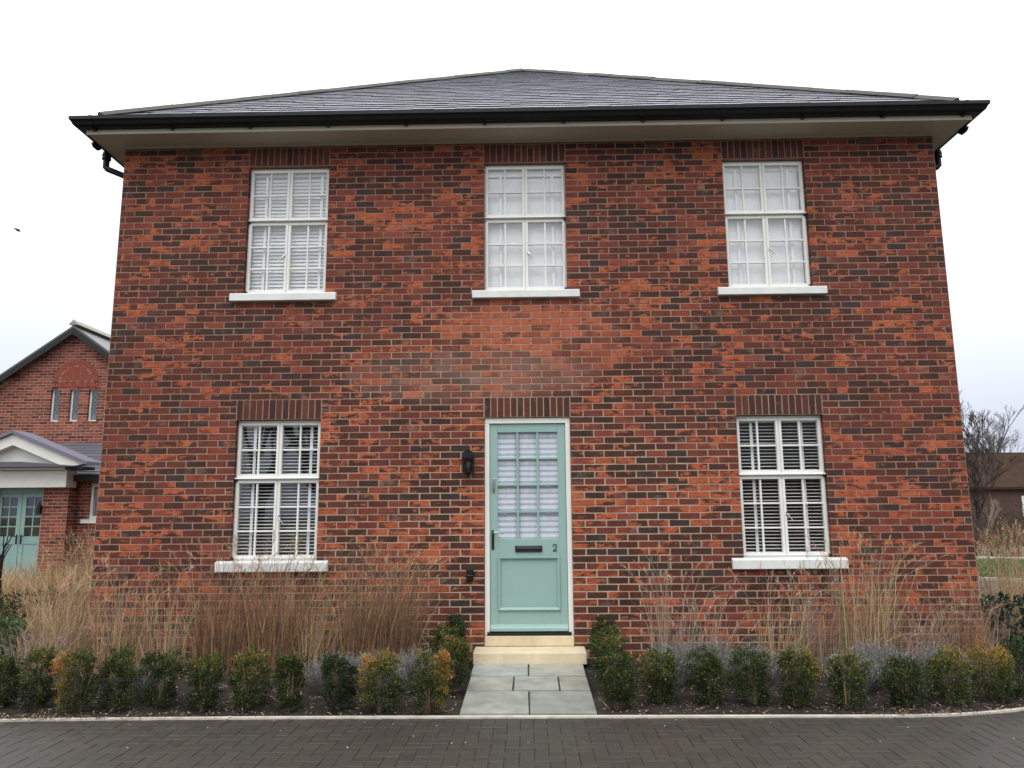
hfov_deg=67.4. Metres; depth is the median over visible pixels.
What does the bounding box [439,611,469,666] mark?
box shrub
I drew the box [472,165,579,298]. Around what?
window
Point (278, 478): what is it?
window
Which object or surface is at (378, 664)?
box shrub
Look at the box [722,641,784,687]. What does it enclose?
lavender
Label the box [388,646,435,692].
lavender
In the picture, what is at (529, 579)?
door
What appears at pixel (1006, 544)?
beech hedge
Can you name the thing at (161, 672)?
box shrub
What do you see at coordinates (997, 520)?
brush hedge
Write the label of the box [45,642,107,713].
box shrub
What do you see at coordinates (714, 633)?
ornamental grass
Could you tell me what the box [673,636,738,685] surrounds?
lavender
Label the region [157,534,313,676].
ornamental grass
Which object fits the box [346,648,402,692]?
lavender
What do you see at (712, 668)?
box shrub
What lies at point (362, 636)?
ornamental grass
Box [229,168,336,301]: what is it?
window
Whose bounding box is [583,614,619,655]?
box shrub
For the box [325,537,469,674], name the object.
ornamental grass
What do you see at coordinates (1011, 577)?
ornamental grass
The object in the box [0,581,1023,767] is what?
driveway
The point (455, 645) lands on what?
box shrub
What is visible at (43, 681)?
box shrub
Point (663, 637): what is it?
ornamental grass
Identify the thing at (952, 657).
box shrub
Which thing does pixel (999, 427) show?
bare tree
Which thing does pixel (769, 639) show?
ornamental grass
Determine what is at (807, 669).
box shrub
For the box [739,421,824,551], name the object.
venetian blind
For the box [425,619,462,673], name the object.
box shrub
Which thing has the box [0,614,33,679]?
leafy shrub
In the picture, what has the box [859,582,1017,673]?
ornamental grass
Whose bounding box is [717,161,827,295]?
window
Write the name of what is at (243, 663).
box shrub
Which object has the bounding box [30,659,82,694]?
lavender
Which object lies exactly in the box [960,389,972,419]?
bare tree
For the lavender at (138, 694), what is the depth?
6.59 m
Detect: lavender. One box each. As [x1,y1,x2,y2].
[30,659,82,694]
[118,661,173,700]
[302,648,364,696]
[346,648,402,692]
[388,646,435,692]
[636,639,697,687]
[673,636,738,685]
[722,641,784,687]
[819,647,888,693]
[844,636,915,689]
[907,641,977,688]
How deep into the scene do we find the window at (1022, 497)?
47.21 m
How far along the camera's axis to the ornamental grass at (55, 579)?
10.77 m
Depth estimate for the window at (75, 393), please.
19.94 m
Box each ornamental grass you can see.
[0,563,134,674]
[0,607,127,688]
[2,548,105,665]
[17,524,92,622]
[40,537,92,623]
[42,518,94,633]
[67,552,193,676]
[118,560,236,676]
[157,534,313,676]
[201,529,365,676]
[255,557,388,677]
[293,533,461,667]
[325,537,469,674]
[621,546,746,671]
[666,584,800,668]
[719,565,861,673]
[770,549,871,676]
[801,523,953,670]
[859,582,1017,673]
[912,567,1007,672]
[973,515,1023,620]
[976,518,1023,641]
[981,598,1023,654]
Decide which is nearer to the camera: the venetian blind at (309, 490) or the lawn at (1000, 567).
the venetian blind at (309, 490)
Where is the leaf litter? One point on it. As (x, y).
(156, 711)
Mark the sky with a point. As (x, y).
(60, 59)
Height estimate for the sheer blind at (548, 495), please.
1.257 m
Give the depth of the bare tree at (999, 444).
55.87 m
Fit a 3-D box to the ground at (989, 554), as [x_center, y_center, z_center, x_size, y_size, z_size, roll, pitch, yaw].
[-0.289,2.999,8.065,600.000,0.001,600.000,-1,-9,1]
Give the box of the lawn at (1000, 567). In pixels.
[976,559,1023,578]
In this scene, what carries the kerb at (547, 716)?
on the driveway
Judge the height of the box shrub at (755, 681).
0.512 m
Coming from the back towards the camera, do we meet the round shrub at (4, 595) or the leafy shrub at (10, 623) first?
the round shrub at (4, 595)
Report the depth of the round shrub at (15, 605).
9.64 m
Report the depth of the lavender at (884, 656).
6.83 m
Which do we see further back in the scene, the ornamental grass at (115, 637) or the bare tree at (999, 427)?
the bare tree at (999, 427)
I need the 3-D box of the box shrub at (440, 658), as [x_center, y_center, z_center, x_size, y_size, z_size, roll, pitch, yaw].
[-0.670,2.397,6.242,0.386,0.538,0.380,-6,-11,32]
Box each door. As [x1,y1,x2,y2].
[0,493,22,581]
[16,493,42,582]
[490,424,567,630]
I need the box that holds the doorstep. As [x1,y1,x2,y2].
[473,646,586,664]
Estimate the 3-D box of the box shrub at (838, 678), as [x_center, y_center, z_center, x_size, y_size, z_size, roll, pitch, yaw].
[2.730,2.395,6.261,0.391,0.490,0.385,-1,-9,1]
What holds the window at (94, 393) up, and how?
in the gabled house at (52, 399)
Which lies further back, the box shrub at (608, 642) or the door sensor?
the door sensor
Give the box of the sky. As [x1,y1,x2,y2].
[0,0,1023,452]
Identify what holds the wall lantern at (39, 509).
attached to the gabled house at (52, 399)
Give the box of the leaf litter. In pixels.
[0,669,1023,758]
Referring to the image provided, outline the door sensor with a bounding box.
[466,569,473,580]
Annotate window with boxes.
[50,390,59,420]
[70,390,79,420]
[80,484,98,522]
[88,390,97,420]
[214,420,327,571]
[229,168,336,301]
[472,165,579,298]
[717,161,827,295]
[731,415,848,568]
[1021,496,1023,515]
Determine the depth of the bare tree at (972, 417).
62.23 m
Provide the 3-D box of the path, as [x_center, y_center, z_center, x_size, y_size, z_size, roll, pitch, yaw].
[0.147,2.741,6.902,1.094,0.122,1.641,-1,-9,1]
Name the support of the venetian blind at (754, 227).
attached to the brick house at (646, 358)
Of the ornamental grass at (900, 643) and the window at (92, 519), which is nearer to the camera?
the ornamental grass at (900, 643)
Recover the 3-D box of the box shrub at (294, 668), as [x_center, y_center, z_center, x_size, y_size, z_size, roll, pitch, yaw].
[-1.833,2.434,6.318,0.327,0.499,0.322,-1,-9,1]
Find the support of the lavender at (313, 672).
on the soil
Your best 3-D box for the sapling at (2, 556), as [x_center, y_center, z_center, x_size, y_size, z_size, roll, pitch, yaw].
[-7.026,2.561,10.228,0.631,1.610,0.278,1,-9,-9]
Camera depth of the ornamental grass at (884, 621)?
7.39 m
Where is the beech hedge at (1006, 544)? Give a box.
[973,523,1023,556]
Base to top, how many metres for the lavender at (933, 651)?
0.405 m
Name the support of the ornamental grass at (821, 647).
on the soil
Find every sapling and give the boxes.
[0,534,12,618]
[983,493,999,547]
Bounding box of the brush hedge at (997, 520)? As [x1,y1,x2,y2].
[970,494,1023,545]
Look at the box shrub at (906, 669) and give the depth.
6.23 m
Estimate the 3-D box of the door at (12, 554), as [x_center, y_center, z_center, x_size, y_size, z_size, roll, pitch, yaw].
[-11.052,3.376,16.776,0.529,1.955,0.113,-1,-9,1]
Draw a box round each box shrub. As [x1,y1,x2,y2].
[0,653,32,707]
[13,645,68,710]
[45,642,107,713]
[87,643,139,712]
[128,645,187,709]
[182,649,228,710]
[227,645,273,709]
[271,650,310,712]
[319,648,361,710]
[355,646,404,712]
[404,645,454,713]
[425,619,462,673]
[435,631,474,692]
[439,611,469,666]
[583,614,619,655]
[588,623,621,674]
[590,631,629,688]
[593,648,640,708]
[636,645,681,702]
[679,643,728,706]
[723,643,774,705]
[773,643,826,707]
[822,648,872,709]
[878,653,932,707]
[918,644,981,704]
[962,640,1021,703]
[995,632,1023,698]
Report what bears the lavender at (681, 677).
on the soil
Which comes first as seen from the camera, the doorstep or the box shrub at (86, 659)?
the box shrub at (86, 659)
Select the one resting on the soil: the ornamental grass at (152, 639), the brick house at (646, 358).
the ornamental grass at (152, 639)
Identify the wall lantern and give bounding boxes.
[36,501,41,513]
[462,449,474,472]
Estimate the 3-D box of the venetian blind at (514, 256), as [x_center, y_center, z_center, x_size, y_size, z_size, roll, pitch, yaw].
[0.154,-1.805,9.009,0.880,1.516,0.060,-1,-9,1]
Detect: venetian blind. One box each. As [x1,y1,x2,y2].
[237,425,317,555]
[251,174,326,290]
[488,170,562,287]
[725,167,804,283]
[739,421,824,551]
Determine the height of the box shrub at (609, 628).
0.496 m
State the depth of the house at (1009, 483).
47.41 m
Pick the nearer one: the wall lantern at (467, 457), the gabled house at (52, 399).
the wall lantern at (467, 457)
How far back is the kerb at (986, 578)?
17.13 m
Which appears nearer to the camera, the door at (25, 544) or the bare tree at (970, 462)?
the door at (25, 544)
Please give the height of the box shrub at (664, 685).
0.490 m
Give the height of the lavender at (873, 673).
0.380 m
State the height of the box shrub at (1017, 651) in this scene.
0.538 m
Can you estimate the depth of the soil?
6.40 m
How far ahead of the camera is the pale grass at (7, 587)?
12.38 m
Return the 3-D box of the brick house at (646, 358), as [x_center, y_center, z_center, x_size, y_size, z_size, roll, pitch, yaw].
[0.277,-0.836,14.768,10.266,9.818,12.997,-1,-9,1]
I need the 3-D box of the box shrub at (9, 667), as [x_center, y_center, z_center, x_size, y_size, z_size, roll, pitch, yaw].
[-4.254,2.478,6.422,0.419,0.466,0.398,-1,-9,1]
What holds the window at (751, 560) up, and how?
in the brick house at (646, 358)
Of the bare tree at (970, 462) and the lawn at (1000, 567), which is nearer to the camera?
the lawn at (1000, 567)
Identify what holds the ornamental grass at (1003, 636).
on the soil
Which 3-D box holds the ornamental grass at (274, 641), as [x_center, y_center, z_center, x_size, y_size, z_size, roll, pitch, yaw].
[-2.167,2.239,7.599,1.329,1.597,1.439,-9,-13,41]
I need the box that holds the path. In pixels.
[460,664,596,714]
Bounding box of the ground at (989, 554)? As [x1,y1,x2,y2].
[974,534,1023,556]
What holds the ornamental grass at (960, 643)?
on the soil
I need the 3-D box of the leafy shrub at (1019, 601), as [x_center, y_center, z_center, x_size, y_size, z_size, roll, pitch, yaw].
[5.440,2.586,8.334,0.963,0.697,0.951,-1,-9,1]
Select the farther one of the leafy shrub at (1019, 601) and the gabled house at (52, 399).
the gabled house at (52, 399)
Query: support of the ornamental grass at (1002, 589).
on the soil
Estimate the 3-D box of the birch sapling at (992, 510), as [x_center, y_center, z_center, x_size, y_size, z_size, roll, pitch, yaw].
[19.702,5.587,31.348,0.680,2.248,0.762,1,-10,-11]
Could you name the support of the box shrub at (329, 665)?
on the soil
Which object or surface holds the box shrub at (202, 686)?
on the soil
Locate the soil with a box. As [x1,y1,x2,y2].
[0,600,1023,718]
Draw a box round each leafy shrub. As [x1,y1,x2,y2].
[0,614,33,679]
[980,591,1023,648]
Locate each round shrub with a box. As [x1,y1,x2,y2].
[0,584,76,638]
[0,592,31,637]
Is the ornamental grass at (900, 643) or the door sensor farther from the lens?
the door sensor
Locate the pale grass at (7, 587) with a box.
[0,557,90,629]
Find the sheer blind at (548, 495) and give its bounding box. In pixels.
[498,432,558,538]
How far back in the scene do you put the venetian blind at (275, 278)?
9.05 m
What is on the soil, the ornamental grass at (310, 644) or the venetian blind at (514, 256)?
the ornamental grass at (310, 644)
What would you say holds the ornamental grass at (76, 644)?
on the soil
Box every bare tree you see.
[959,391,1023,452]
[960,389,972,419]
[963,428,1016,452]
[965,413,1023,452]
[965,446,1022,537]
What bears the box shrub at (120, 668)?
on the soil
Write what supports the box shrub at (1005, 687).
on the soil
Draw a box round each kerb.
[0,707,1023,721]
[976,557,1023,581]
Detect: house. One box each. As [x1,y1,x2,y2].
[0,320,110,584]
[68,68,990,660]
[965,452,1023,533]
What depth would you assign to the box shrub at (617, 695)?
6.28 m
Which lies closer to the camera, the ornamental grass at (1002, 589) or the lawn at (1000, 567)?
the ornamental grass at (1002, 589)
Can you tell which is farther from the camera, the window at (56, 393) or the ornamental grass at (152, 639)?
the window at (56, 393)

